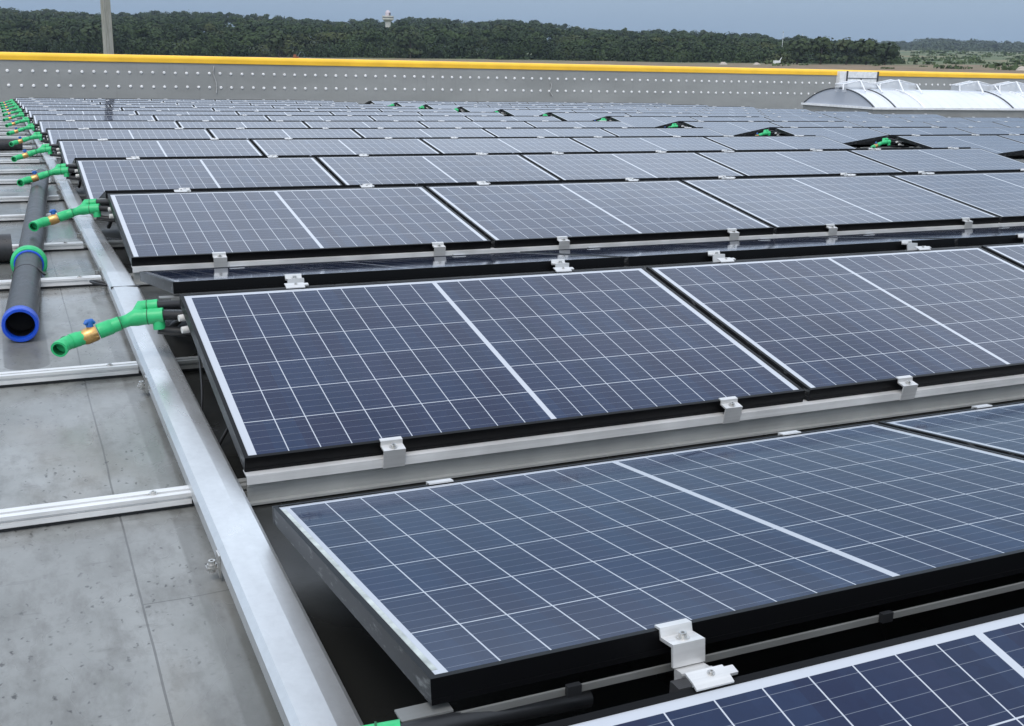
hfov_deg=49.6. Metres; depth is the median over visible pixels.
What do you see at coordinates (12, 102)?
pipe fitting
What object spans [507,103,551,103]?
solar panel
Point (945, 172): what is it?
solar panel
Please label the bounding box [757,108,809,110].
solar panel
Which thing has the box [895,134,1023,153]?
solar panel
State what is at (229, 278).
solar panel
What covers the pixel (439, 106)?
solar panel
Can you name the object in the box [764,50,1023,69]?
field scrub
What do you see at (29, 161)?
roof rail
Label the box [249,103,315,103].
solar panel
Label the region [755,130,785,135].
pipe fitting
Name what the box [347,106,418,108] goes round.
solar panel
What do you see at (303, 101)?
solar panel
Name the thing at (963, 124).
solar panel
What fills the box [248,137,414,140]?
solar panel
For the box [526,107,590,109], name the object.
solar panel
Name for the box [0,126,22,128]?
roof rail
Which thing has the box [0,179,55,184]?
roof rail
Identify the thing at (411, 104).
solar panel
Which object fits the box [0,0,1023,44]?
sky
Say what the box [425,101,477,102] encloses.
solar panel
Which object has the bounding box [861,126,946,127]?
solar panel
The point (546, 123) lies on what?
solar panel
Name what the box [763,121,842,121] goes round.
solar panel
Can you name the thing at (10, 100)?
pipe fitting
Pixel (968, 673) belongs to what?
solar panel
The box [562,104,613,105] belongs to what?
solar panel
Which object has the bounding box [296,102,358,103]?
solar panel
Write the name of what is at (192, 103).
solar panel
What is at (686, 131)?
solar panel
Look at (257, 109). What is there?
solar panel
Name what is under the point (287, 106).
solar panel
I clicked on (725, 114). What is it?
solar panel
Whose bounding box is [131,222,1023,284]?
valley profile
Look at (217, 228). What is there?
solar panel
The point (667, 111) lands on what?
solar panel
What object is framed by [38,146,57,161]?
cable duct
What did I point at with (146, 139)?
solar panel
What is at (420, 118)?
solar panel
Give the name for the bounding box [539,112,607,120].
solar panel
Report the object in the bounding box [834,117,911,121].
solar panel
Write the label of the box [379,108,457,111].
solar panel
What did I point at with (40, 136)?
pipe fitting
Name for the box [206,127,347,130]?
solar panel
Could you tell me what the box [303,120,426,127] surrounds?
solar panel
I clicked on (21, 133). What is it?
roof rail
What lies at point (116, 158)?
solar panel
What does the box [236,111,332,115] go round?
solar panel
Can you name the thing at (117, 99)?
solar panel
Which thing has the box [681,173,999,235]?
solar panel
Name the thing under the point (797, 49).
tree
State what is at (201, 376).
cable
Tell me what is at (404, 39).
tree
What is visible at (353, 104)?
solar panel
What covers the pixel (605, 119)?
pipe fitting
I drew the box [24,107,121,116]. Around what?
solar panel
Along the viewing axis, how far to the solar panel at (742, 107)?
32.16 m
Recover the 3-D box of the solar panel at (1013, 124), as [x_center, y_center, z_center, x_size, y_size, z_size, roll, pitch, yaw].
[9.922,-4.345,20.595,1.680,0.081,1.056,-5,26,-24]
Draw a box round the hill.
[16,32,687,59]
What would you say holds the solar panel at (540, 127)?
on the ridge profile
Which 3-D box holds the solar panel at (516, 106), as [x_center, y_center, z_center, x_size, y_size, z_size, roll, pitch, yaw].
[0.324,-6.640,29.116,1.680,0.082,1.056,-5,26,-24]
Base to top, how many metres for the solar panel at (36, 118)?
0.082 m
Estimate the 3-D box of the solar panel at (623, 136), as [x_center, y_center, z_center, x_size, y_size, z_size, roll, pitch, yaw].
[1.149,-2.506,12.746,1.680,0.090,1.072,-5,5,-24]
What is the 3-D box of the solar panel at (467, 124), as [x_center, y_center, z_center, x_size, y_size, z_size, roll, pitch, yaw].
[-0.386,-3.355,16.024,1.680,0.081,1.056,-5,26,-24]
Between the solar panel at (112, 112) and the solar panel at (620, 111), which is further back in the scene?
the solar panel at (620, 111)
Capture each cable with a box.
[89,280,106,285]
[197,351,218,430]
[219,428,228,445]
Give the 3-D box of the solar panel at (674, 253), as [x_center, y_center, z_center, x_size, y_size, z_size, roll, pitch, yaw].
[1.020,-0.497,5.050,1.680,0.090,1.072,-5,9,-24]
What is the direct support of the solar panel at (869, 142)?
on the flat roof
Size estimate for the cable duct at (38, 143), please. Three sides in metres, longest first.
2.446 x 0.107 x 0.104 m
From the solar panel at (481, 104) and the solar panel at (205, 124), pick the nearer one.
the solar panel at (205, 124)
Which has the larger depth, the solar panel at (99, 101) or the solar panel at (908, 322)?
the solar panel at (99, 101)
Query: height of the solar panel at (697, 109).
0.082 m
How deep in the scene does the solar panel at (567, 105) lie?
30.28 m
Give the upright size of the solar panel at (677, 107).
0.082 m
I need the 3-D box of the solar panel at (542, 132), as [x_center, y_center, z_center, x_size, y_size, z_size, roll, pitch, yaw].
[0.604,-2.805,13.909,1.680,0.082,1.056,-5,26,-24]
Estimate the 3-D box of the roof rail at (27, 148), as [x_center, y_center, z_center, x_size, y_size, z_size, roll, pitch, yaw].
[-6.414,-2.505,12.925,9.500,0.039,0.052,-5,17,-24]
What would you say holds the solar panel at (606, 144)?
on the valley profile
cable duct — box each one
[34,139,42,146]
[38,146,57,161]
[45,160,70,183]
[56,180,92,221]
[74,217,134,295]
[111,285,363,725]
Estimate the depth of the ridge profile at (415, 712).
1.66 m
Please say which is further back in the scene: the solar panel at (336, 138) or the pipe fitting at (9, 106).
the pipe fitting at (9, 106)
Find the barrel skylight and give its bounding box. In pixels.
[801,79,1023,117]
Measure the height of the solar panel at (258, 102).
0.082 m
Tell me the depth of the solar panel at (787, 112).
27.21 m
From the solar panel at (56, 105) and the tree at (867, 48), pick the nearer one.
the solar panel at (56, 105)
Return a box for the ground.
[216,50,1023,73]
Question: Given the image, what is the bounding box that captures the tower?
[382,10,393,26]
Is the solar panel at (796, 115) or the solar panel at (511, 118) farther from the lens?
the solar panel at (796, 115)
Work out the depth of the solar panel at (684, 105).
34.31 m
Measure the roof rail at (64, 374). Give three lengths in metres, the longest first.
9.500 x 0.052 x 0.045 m
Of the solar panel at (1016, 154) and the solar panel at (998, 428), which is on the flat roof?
the solar panel at (1016, 154)
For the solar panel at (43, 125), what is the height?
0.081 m
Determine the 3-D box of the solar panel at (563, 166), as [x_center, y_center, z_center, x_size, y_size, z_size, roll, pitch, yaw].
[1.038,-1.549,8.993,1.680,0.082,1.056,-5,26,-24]
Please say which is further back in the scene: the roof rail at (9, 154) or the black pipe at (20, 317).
the roof rail at (9, 154)
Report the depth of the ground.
359.98 m
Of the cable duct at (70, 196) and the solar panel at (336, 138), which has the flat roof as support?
the cable duct at (70, 196)
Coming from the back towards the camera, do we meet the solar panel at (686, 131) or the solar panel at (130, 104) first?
the solar panel at (130, 104)
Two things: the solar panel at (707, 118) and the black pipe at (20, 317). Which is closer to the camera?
the black pipe at (20, 317)
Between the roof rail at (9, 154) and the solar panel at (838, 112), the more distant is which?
the solar panel at (838, 112)
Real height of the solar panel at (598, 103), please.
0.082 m
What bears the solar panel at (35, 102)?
on the valley profile
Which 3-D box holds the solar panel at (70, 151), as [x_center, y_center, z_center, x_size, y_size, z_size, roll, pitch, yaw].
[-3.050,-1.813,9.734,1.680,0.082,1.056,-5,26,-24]
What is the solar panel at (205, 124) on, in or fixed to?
on the valley profile
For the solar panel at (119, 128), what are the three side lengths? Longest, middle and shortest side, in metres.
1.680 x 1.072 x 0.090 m
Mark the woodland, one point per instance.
(40, 31)
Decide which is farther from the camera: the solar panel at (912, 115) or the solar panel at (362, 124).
the solar panel at (912, 115)
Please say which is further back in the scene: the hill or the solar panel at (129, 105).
the hill
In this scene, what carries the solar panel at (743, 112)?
on the valley profile
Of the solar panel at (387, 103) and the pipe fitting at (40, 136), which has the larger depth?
the solar panel at (387, 103)
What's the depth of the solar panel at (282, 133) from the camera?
12.74 m
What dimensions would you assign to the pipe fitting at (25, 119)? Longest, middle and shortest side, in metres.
0.638 x 0.213 x 0.146 m
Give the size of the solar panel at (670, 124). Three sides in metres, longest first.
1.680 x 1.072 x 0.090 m
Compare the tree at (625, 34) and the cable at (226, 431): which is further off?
the tree at (625, 34)
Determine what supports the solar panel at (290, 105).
on the ridge profile
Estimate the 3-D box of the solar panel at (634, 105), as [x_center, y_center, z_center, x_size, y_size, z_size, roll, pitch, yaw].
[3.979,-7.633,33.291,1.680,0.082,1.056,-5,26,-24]
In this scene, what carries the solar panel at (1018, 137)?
on the valley profile
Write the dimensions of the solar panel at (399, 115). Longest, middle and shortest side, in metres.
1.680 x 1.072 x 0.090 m
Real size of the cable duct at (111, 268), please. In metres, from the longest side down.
2.445 x 0.138 x 0.097 m
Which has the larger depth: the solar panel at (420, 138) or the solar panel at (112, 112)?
the solar panel at (112, 112)
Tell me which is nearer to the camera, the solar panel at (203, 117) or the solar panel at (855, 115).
the solar panel at (203, 117)
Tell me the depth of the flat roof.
2.32 m
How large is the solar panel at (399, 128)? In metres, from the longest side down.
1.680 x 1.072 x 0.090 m
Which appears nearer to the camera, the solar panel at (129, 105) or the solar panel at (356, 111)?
the solar panel at (356, 111)
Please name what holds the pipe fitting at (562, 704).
on the flat roof
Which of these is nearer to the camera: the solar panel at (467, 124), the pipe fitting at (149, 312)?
the pipe fitting at (149, 312)
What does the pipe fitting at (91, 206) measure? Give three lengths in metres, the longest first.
0.638 x 0.213 x 0.146 m
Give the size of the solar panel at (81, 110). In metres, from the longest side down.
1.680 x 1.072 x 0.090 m
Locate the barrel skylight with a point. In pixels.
(997, 103)
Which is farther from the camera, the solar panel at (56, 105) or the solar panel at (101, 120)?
the solar panel at (56, 105)
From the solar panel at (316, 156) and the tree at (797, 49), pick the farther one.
the tree at (797, 49)
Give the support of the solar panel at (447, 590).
on the ridge profile at (415, 712)
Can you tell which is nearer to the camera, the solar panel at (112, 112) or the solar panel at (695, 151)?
the solar panel at (695, 151)
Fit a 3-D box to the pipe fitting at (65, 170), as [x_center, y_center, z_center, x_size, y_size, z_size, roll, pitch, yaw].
[-3.096,-1.307,7.693,0.638,0.146,0.213,-5,17,-24]
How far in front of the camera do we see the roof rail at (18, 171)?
9.84 m
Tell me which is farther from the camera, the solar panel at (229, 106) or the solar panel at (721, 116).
the solar panel at (229, 106)
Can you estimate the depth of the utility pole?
40.32 m
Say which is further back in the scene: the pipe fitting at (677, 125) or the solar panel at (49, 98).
the solar panel at (49, 98)
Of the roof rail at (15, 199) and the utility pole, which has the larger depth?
the utility pole
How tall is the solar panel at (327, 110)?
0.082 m
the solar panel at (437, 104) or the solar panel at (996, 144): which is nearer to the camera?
the solar panel at (996, 144)
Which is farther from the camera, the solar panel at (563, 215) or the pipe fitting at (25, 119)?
the pipe fitting at (25, 119)
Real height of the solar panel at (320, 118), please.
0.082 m
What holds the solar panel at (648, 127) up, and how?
on the ridge profile
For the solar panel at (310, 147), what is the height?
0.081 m
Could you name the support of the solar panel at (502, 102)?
on the valley profile
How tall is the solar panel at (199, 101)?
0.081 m
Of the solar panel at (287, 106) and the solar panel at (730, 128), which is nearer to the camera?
the solar panel at (730, 128)
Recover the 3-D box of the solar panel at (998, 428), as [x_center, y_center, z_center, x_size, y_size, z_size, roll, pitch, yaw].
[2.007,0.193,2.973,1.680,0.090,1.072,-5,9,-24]
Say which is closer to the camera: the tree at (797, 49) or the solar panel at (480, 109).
the solar panel at (480, 109)
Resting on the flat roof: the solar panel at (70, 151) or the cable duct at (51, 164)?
the cable duct at (51, 164)
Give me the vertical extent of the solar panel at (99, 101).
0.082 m
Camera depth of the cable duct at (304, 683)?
2.31 m
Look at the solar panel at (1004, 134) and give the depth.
14.58 m
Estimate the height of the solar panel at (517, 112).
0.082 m
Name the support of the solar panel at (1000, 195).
on the valley profile at (136, 275)
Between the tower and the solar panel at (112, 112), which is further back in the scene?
the tower
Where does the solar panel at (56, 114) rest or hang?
on the ridge profile
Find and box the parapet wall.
[0,52,1023,108]
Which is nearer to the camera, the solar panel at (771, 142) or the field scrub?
the solar panel at (771, 142)
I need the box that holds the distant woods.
[779,37,1023,52]
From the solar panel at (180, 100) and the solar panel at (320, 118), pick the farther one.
the solar panel at (180, 100)
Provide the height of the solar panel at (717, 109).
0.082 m
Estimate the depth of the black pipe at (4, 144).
12.93 m
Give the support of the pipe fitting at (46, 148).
on the flat roof
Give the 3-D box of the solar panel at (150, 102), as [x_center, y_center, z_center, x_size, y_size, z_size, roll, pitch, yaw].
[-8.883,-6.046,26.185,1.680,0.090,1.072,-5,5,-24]
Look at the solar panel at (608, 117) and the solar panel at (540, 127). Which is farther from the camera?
the solar panel at (608, 117)
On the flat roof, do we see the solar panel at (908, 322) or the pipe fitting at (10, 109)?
the pipe fitting at (10, 109)
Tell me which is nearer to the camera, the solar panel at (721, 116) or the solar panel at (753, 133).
the solar panel at (753, 133)
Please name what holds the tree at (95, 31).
on the ground
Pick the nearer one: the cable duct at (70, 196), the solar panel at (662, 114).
the cable duct at (70, 196)
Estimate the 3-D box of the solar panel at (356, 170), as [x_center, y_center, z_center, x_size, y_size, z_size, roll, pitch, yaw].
[-0.510,-1.401,8.306,1.680,0.082,1.056,-5,26,-24]
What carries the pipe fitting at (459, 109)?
on the flat roof
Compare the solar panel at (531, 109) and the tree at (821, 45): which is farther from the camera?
the tree at (821, 45)
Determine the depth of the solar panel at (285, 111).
20.11 m
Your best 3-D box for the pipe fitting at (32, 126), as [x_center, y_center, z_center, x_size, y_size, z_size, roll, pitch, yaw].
[-6.066,-2.961,14.041,0.638,0.146,0.213,-7,17,-23]
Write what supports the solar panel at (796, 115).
on the valley profile
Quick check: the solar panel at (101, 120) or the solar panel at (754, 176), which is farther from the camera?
the solar panel at (101, 120)
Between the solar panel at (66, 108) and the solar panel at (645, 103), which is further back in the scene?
the solar panel at (645, 103)
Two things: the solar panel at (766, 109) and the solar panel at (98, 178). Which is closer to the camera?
the solar panel at (98, 178)
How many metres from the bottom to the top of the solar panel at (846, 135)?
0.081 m
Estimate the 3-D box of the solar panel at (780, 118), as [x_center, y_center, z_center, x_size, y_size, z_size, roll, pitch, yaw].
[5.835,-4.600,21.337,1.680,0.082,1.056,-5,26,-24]
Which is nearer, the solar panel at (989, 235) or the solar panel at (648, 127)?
the solar panel at (989, 235)
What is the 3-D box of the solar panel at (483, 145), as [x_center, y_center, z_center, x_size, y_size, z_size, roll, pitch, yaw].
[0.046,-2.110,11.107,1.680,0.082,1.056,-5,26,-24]
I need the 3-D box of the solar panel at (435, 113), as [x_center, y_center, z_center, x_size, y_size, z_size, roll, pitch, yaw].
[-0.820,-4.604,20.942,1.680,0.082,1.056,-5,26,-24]
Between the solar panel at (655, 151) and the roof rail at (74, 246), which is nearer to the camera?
the roof rail at (74, 246)
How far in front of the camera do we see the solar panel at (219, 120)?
15.06 m
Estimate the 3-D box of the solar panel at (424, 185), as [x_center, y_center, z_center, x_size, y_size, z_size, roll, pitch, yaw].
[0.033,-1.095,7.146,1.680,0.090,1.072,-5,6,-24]
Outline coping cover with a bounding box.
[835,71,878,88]
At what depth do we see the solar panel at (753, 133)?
16.31 m
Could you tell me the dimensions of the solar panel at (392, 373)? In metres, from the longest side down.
1.680 x 1.056 x 0.082 m
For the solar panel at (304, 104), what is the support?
on the valley profile
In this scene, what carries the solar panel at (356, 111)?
on the ridge profile
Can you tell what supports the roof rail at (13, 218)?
on the flat roof
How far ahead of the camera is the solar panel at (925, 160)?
10.43 m
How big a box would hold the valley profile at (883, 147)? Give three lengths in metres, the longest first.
5.080 x 0.074 x 0.050 m
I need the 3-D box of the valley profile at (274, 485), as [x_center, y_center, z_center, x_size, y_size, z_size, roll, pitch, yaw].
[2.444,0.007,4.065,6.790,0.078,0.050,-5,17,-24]
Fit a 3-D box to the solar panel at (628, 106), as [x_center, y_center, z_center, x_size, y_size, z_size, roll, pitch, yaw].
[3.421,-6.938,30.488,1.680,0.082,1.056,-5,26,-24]
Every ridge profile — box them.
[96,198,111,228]
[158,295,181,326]
[394,581,1023,722]
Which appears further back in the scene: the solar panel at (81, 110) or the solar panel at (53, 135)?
the solar panel at (81, 110)
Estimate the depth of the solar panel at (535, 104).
32.23 m
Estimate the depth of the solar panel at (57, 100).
27.01 m
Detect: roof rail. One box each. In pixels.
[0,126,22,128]
[0,132,30,134]
[0,136,26,138]
[0,153,42,156]
[0,159,45,163]
[0,169,47,173]
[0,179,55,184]
[0,195,86,202]
[0,213,72,221]
[0,273,132,290]
[0,356,204,387]
[0,478,246,531]
[12,240,124,251]
[23,146,37,149]
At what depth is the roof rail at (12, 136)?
15.24 m
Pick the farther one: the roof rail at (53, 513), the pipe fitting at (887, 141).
the pipe fitting at (887, 141)
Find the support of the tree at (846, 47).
on the ground
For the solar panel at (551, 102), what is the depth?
35.04 m
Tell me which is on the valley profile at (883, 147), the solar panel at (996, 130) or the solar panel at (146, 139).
the solar panel at (996, 130)
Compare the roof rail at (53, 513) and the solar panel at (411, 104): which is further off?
the solar panel at (411, 104)
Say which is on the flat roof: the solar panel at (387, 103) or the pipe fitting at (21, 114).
the pipe fitting at (21, 114)
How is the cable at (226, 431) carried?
on the flat roof
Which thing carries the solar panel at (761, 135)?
on the ridge profile
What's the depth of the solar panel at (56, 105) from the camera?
22.72 m
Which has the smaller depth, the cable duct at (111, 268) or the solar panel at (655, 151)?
the cable duct at (111, 268)
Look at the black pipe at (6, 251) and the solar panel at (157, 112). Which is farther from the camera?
the solar panel at (157, 112)
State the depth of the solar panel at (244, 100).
31.17 m
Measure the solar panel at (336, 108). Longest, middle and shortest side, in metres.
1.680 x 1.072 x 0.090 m
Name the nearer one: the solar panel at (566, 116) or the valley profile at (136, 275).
the valley profile at (136, 275)
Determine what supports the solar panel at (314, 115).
on the ridge profile
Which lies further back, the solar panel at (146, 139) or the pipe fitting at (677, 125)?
the pipe fitting at (677, 125)
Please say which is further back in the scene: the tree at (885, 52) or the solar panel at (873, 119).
the tree at (885, 52)
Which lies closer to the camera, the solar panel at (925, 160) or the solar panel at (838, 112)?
the solar panel at (925, 160)
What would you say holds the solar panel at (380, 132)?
on the valley profile
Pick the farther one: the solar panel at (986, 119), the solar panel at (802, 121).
the solar panel at (986, 119)
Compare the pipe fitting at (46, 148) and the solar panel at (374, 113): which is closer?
the pipe fitting at (46, 148)
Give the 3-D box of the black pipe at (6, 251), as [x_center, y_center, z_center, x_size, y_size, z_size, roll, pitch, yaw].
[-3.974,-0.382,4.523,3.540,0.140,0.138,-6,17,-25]
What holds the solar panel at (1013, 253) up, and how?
on the valley profile at (274, 485)
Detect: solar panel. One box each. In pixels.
[15,98,83,100]
[17,99,91,102]
[19,101,99,105]
[21,104,109,108]
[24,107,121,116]
[28,110,136,122]
[29,110,133,110]
[31,114,133,122]
[33,114,154,129]
[37,120,173,129]
[39,120,179,142]
[44,128,203,142]
[46,128,212,152]
[54,138,245,153]
[58,138,263,163]
[70,155,309,175]
[76,156,341,198]
[85,98,150,99]
[91,100,158,100]
[92,100,162,102]
[99,183,414,205]
[100,102,176,104]
[107,185,490,267]
[109,104,178,105]
[110,104,193,107]
[121,107,207,108]
[122,107,213,110]
[128,102,174,102]
[136,110,237,114]
[139,252,623,293]
[151,99,214,100]
[154,115,269,120]
[163,100,230,102]
[176,120,282,122]
[177,102,249,104]
[177,120,308,128]
[179,266,804,471]
[193,105,272,107]
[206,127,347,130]
[208,128,361,138]
[213,108,299,110]
[215,99,274,100]
[231,101,295,102]
[235,111,326,112]
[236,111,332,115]
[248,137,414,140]
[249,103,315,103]
[250,103,320,105]
[251,137,438,155]
[264,115,365,115]
[266,115,374,120]
[271,105,333,105]
[272,105,347,107]
[272,422,1023,705]
[276,100,333,101]
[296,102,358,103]
[298,108,375,108]
[299,108,379,111]
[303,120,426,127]
[310,152,511,159]
[317,153,559,184]
[319,104,385,105]
[328,111,383,111]
[330,111,420,115]
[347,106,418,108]
[348,127,457,129]
[353,127,495,137]
[367,115,430,115]
[369,115,471,120]
[371,101,425,105]
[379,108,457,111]
[397,102,455,106]
[415,178,667,188]
[416,136,563,139]
[418,111,504,115]
[419,121,532,127]
[420,104,475,108]
[421,137,595,152]
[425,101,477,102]
[426,179,773,248]
[427,104,489,108]
[454,103,509,104]
[462,107,527,111]
[465,116,561,120]
[478,102,526,102]
[482,127,595,128]
[484,127,615,136]
[488,105,546,106]
[494,109,567,114]
[502,109,573,115]
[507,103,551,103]
[510,103,561,104]
[512,150,685,154]
[520,237,954,265]
[521,151,744,179]
[525,120,632,127]
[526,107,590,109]
[527,102,575,103]
[537,607,1023,725]
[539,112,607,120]
[543,105,591,105]
[547,105,603,107]
[551,112,629,120]
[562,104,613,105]
[564,136,696,138]
[571,136,732,151]
[572,109,638,112]
[576,102,621,103]
[589,107,648,109]
[592,116,684,120]
[597,127,702,128]
[602,106,655,107]
[602,127,723,135]
[610,116,697,126]
[612,104,661,105]
[622,103,667,104]
[623,104,657,104]
[625,112,699,115]
[637,110,702,112]
[646,246,1023,400]
[647,108,706,110]
[654,106,705,107]
[657,121,762,126]
[662,104,706,105]
[668,173,875,180]
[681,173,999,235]
[683,121,780,135]
[685,116,758,116]
[686,149,837,152]
[690,116,772,120]
[695,113,767,116]
[696,149,902,175]
[697,135,815,136]
[700,110,763,113]
[702,108,759,110]
[704,135,856,149]
[706,106,756,108]
[732,127,860,135]
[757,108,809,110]
[758,111,818,113]
[762,113,829,116]
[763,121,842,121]
[764,116,845,121]
[770,121,861,126]
[775,127,887,142]
[813,111,871,113]
[814,226,1023,246]
[824,113,887,116]
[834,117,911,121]
[838,147,970,150]
[843,134,987,147]
[848,147,1023,171]
[850,121,936,126]
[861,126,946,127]
[870,127,972,134]
[876,169,1023,175]
[878,401,1023,457]
[882,114,943,116]
[891,172,1023,222]
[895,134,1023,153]
[900,117,973,121]
[924,121,1007,127]
[954,126,1023,133]
[961,117,1023,121]
[981,243,1023,267]
[988,134,1023,134]
[994,121,1023,126]
[997,134,1023,142]
[998,150,1023,158]
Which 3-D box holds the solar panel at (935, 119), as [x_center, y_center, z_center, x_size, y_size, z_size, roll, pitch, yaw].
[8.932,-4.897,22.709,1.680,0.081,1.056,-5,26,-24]
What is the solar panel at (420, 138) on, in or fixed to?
on the ridge profile
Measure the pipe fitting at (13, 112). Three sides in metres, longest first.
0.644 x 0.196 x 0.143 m
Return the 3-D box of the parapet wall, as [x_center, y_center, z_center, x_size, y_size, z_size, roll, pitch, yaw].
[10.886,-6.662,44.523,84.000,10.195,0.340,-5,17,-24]
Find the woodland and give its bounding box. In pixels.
[0,6,908,63]
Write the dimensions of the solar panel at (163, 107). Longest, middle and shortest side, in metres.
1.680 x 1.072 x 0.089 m
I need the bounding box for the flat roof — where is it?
[0,106,1023,725]
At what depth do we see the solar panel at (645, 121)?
20.00 m
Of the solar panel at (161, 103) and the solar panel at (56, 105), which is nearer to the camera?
the solar panel at (56, 105)
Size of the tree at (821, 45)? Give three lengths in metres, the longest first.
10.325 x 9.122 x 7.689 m
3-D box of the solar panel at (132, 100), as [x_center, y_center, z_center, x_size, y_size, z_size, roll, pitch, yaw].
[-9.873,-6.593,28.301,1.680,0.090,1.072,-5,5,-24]
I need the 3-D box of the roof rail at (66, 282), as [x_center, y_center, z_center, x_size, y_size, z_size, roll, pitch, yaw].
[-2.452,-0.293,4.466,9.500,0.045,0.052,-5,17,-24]
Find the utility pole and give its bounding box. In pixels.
[100,0,113,53]
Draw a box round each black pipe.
[0,138,22,149]
[0,234,12,262]
[1,169,48,341]
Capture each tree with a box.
[77,22,102,53]
[266,29,289,56]
[393,28,425,57]
[622,27,628,38]
[784,38,810,63]
[808,36,835,63]
[835,37,859,64]
[854,38,877,64]
[873,41,899,64]
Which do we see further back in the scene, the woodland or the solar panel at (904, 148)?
the woodland
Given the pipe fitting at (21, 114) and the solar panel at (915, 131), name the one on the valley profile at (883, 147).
the solar panel at (915, 131)
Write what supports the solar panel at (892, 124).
on the valley profile
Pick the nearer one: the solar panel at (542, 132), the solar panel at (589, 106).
the solar panel at (542, 132)
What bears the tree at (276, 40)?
on the ground
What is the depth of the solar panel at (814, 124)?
18.75 m
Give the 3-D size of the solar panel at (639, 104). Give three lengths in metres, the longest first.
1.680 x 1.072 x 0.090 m
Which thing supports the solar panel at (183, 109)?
on the valley profile
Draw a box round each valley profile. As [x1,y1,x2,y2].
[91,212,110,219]
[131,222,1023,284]
[243,374,1023,505]
[854,147,921,148]
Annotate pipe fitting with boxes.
[0,99,15,104]
[0,101,16,106]
[1,103,19,109]
[1,105,21,112]
[2,108,24,115]
[3,112,28,121]
[5,117,33,126]
[6,123,39,135]
[9,132,48,145]
[11,144,61,161]
[17,163,80,186]
[28,199,114,231]
[51,299,191,356]
[363,690,592,725]
[454,108,465,111]
[594,118,613,120]
[669,123,688,126]
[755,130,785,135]
[870,138,908,147]
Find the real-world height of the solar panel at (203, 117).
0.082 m
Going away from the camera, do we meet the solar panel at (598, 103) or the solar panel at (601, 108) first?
the solar panel at (601, 108)

